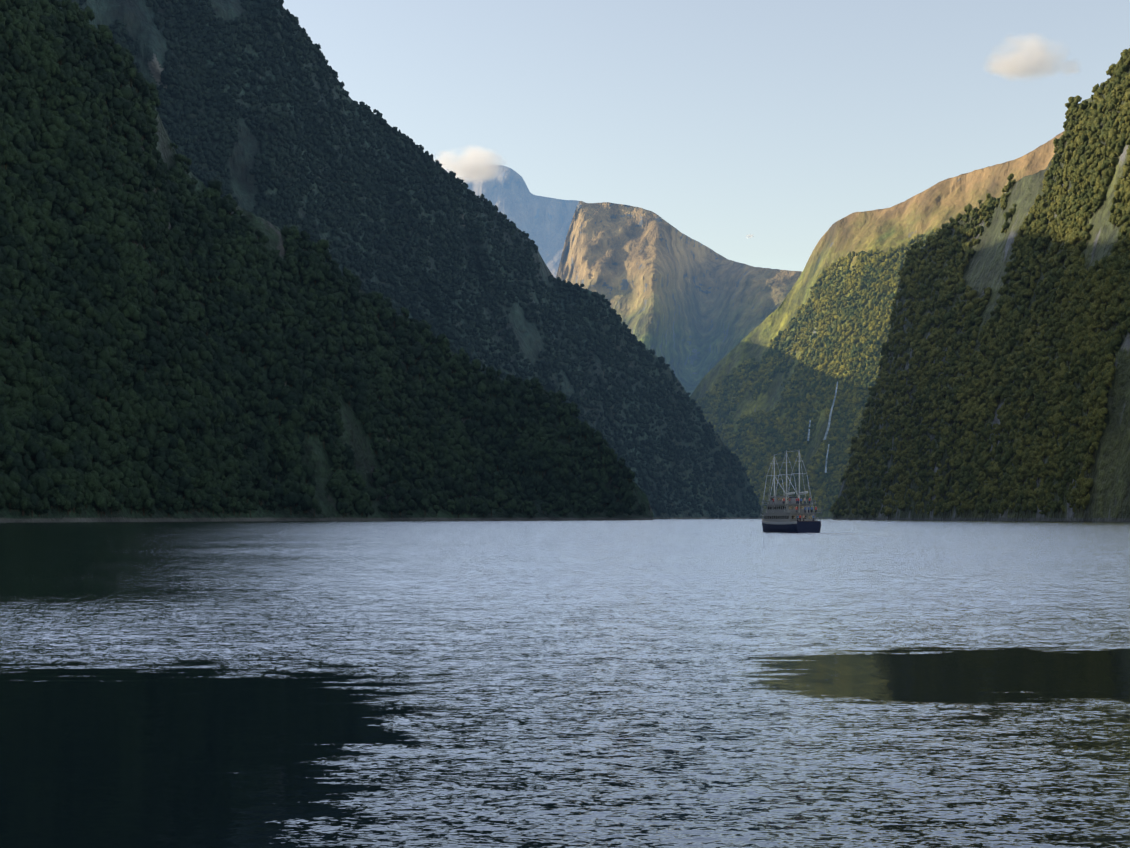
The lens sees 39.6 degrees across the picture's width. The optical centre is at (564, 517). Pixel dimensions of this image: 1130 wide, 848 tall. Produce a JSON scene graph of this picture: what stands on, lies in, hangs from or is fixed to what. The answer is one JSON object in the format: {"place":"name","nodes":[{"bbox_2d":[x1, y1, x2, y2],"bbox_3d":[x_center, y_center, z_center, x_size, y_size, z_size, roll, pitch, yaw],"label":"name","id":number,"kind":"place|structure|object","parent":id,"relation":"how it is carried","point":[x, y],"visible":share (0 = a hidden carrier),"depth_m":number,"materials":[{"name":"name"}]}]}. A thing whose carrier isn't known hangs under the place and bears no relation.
{"place":"outdoors","nodes":[
{"label":"outdoors","id":0,"kind":"place"},
{"bbox_2d":[0,8,653,521],"bbox_3d":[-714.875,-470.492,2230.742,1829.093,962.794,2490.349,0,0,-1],"label":"mountain","id":1,"kind":"structure","parent":0,"point":[354,436],"depth_m":2115.90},
{"bbox_2d":[0,0,645,517],"bbox_3d":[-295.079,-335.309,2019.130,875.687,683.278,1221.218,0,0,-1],"label":"trees","id":2,"kind":"object","parent":1,"relation":"on","point":[66,368],"visible":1,"depth_m":1939.75,"materials":[{"name":"green plant"}]},
{"bbox_2d":[57,0,761,518],"bbox_3d":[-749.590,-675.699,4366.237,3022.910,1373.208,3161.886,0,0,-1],"label":"mountain","id":3,"kind":"structure","parent":0,"point":[137,16],"depth_m":4052.00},
{"bbox_2d":[79,0,762,517],"bbox_3d":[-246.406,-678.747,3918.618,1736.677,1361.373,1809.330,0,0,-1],"label":"canopy","id":4,"kind":"object","parent":3,"relation":"on","point":[219,72],"visible":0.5,"depth_m":3981.61,"materials":[{"name":"green plant"}]},
{"bbox_2d":[461,165,578,277],"bbox_3d":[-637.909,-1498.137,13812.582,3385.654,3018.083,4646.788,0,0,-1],"label":"mountain peak","id":5,"kind":"structure","parent":0,"point":[544,223],"depth_m":13249.54,"materials":[{"name":"blue stone"}]},
{"bbox_2d":[0,518,1129,847],"bbox_3d":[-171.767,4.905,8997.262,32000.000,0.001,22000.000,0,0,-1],"label":"water","id":6,"kind":"structure","parent":0,"point":[598,684],"depth_m":46.03,"materials":[{"name":"blue liquid"}]},
{"bbox_2d":[760,450,820,532],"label":"ship","id":7,"kind":"object","parent":6,"relation":"on","point":[787,513],"visible":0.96,"depth_m":502.10,"materials":[{"name":"blue painted steel"}]},
{"bbox_2d":[556,201,801,396],"bbox_3d":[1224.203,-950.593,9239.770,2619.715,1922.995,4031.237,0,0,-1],"label":"mountain","id":8,"kind":"structure","parent":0,"point":[692,312],"depth_m":9145.06,"materials":[{"name":"stone"}]},
{"bbox_2d":[283,0,1129,271],"label":"sky","id":9,"kind":"structure","parent":0,"point":[751,128],"materials":[{"name":"blue"}]},
{"bbox_2d":[690,130,1064,518],"bbox_3d":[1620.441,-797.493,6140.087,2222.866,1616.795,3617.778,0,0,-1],"label":"mountain","id":10,"kind":"structure","parent":0,"point":[937,205],"depth_m":6333.48,"materials":[{"name":"green plant"}]},
{"bbox_2d":[807,420,810,440],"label":"waterfall","id":11,"kind":"structure","parent":10,"relation":"on","point":[809,431],"depth_m":6063.40,"materials":[{"name":"liquid"}]},
{"bbox_2d":[825,444,828,472],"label":"waterfall","id":12,"kind":"structure","parent":10,"relation":"on","point":[826,460],"depth_m":5901.31,"materials":[{"name":"liquid"}]},
{"bbox_2d":[695,220,960,514],"bbox_3d":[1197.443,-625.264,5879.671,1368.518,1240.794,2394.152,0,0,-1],"label":"canopy","id":13,"kind":"object","parent":10,"relation":"on","point":[886,278],"visible":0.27,"depth_m":6188.96,"materials":[{"name":"green plant"}]},
{"bbox_2d":[823,382,837,439],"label":"waterfall","id":14,"kind":"structure","parent":10,"relation":"on","point":[827,430],"depth_m":5961.63,"materials":[{"name":"liquid"}]},
{"bbox_2d":[832,62,1129,521],"bbox_3d":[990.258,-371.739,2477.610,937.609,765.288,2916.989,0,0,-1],"label":"mountain","id":15,"kind":"structure","parent":0,"point":[1109,492],"depth_m":2242.48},
{"bbox_2d":[830,48,1129,518],"bbox_3d":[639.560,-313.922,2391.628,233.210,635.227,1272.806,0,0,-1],"label":"trees","id":16,"kind":"object","parent":15,"relation":"on","point":[1090,349],"visible":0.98,"depth_m":2224.27,"materials":[{"name":"green plant"}]}
]}

